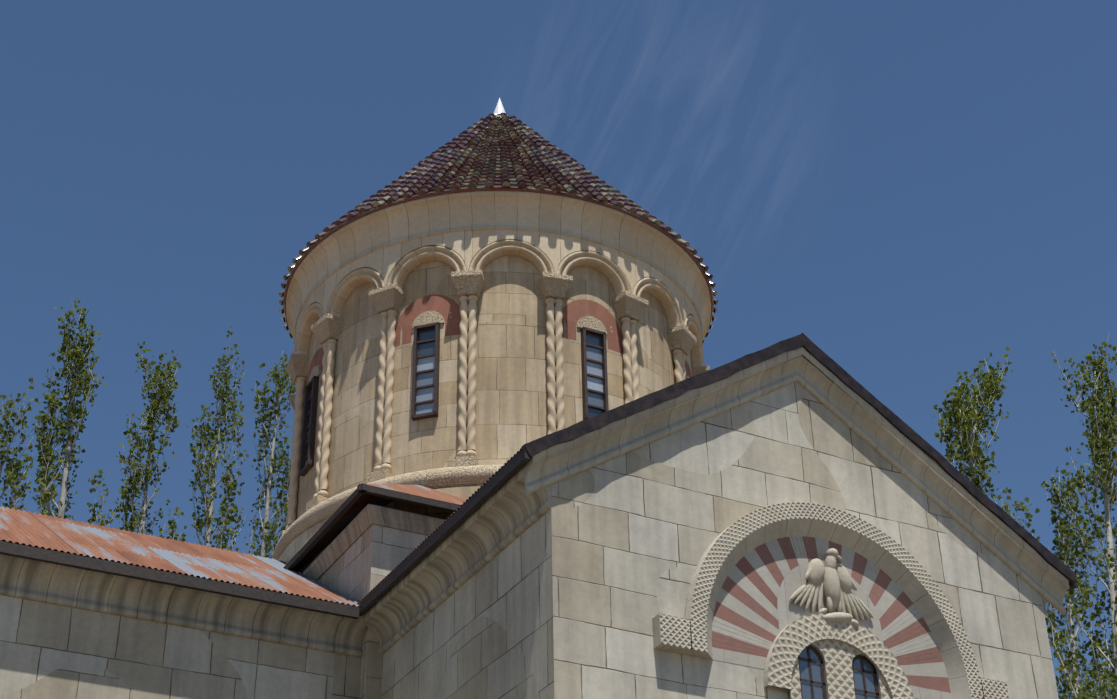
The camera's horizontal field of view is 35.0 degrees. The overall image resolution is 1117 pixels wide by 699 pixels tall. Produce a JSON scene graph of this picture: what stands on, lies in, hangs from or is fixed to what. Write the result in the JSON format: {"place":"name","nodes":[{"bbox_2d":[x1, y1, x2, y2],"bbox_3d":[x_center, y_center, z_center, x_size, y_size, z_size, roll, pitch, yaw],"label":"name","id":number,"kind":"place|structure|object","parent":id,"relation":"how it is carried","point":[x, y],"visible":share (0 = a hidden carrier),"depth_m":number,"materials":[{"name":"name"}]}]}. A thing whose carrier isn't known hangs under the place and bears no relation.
{"place":"outdoors","nodes":[
{"label":"outdoors","id":0,"kind":"place"},
{"bbox_2d":[0,381,1058,698],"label":"church walls","id":1,"kind":"structure","parent":0,"point":[578,585],"depth_m":30.15,"materials":[{"name":"stone"}]},
{"bbox_2d":[0,347,1069,656],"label":"cornices","id":2,"kind":"object","parent":1,"relation":"on","point":[502,517],"visible":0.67,"depth_m":31.43,"materials":[{"name":"stone"}]},
{"bbox_2d":[0,333,1076,618],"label":"roofs","id":3,"kind":"structure","parent":1,"relation":"on","point":[132,555],"depth_m":32.05,"materials":[{"name":"brown metal"}]},
{"bbox_2d":[272,191,710,592],"bbox_3d":[-1.432,2.977,42.667,10.740,9.380,10.740,15,-35,-24],"label":"drum","id":4,"kind":"object","parent":3,"relation":"on","point":[513,245],"visible":0.5,"depth_m":40.10,"materials":[{"name":"stone"}]},
{"bbox_2d":[279,269,709,539],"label":"columns","id":5,"kind":"structure","parent":4,"relation":"attached to","point":[387,301],"depth_m":39.46,"materials":[{"name":"beige stone"}]},
{"bbox_2d":[299,294,691,476],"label":"windows","id":6,"kind":"structure","parent":4,"relation":"in","point":[422,317],"depth_m":39.50,"materials":[{"name":"black glass"}]},
{"bbox_2d":[279,98,717,343],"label":"conical roof","id":7,"kind":"structure","parent":4,"relation":"on","point":[499,149],"depth_m":42.45,"materials":[{"name":"tile"}]},
{"bbox_2d":[652,502,1008,698],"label":"window arch surround","id":8,"kind":"object","parent":1,"relation":"attached to","point":[910,640],"visible":0.96,"depth_m":29.27,"materials":[{"name":"beige stone"}]},
{"bbox_2d":[789,548,873,626],"bbox_3d":[4.558,3.959,29.577,1.718,1.359,0.320,15,-35,-24],"label":"eagle sculpture","id":9,"kind":"object","parent":1,"relation":"attached to","point":[832,582],"visible":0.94,"depth_m":29.48,"materials":[{"name":"stone"}]},
{"bbox_2d":[0,0,1116,698],"label":"sky","id":10,"kind":"structure","parent":0,"point":[918,191],"materials":[{"name":"blue"}]},
{"label":"ground","id":11,"kind":"structure","parent":0,"visible":0},
{"bbox_2d":[0,378,42,509],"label":"poplar","id":12,"kind":"object","parent":11,"relation":"on","point":[15,467],"visible":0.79,"depth_m":49.34,"materials":[{"name":"green plant"}]},
{"bbox_2d":[31,292,121,526],"bbox_3d":[-13.692,11.991,45.593,3.406,31.006,3.379,15,-35,-24],"label":"poplar","id":13,"kind":"object","parent":11,"relation":"on","point":[45,458],"visible":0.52,"depth_m":51.21,"materials":[{"name":"green plant"}]},
{"bbox_2d":[115,341,186,541],"bbox_3d":[-12.312,13.592,48.905,3.000,31.693,3.082,15,-35,-24],"label":"poplar","id":14,"kind":"object","parent":11,"relation":"on","point":[161,397],"visible":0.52,"depth_m":54.53,"materials":[{"name":"green plant"}]},
{"bbox_2d":[187,326,248,550],"bbox_3d":[-10.638,13.863,51.161,3.249,33.538,3.156,-24,-38,32],"label":"poplar","id":15,"kind":"object","parent":11,"relation":"on","point":[208,510],"visible":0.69,"depth_m":57.48,"materials":[{"name":"green plant"}]},
{"bbox_2d":[244,351,295,558],"bbox_3d":[-9.447,14.830,53.587,2.662,34.378,2.793,15,-35,-24],"label":"poplar","id":16,"kind":"object","parent":11,"relation":"on","point":[267,525],"visible":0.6,"depth_m":60.19,"materials":[{"name":"green plant"}]},
{"bbox_2d":[931,347,1039,540],"bbox_3d":[10.087,11.129,42.063,6.958,28.108,3.572,15,-35,-24],"label":"poplar","id":17,"kind":"object","parent":11,"relation":"on","point":[973,454],"visible":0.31,"depth_m":48.67,"materials":[{"name":"green plant"}]},
{"bbox_2d":[1041,466,1115,698],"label":"poplar","id":18,"kind":"object","parent":11,"relation":"on","point":[1063,543],"visible":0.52,"depth_m":57.15,"materials":[{"name":"green plant"}]},
{"bbox_2d":[1048,335,1116,698],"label":"poplar","id":19,"kind":"object","parent":11,"relation":"on","point":[1100,447],"visible":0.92,"depth_m":50.22,"materials":[{"name":"green plant"}]},
{"bbox_2d":[1103,344,1116,654],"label":"poplar","id":20,"kind":"object","parent":11,"relation":"on","point":[1112,382],"visible":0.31,"depth_m":54.51,"materials":[{"name":"green plant"}]}
]}

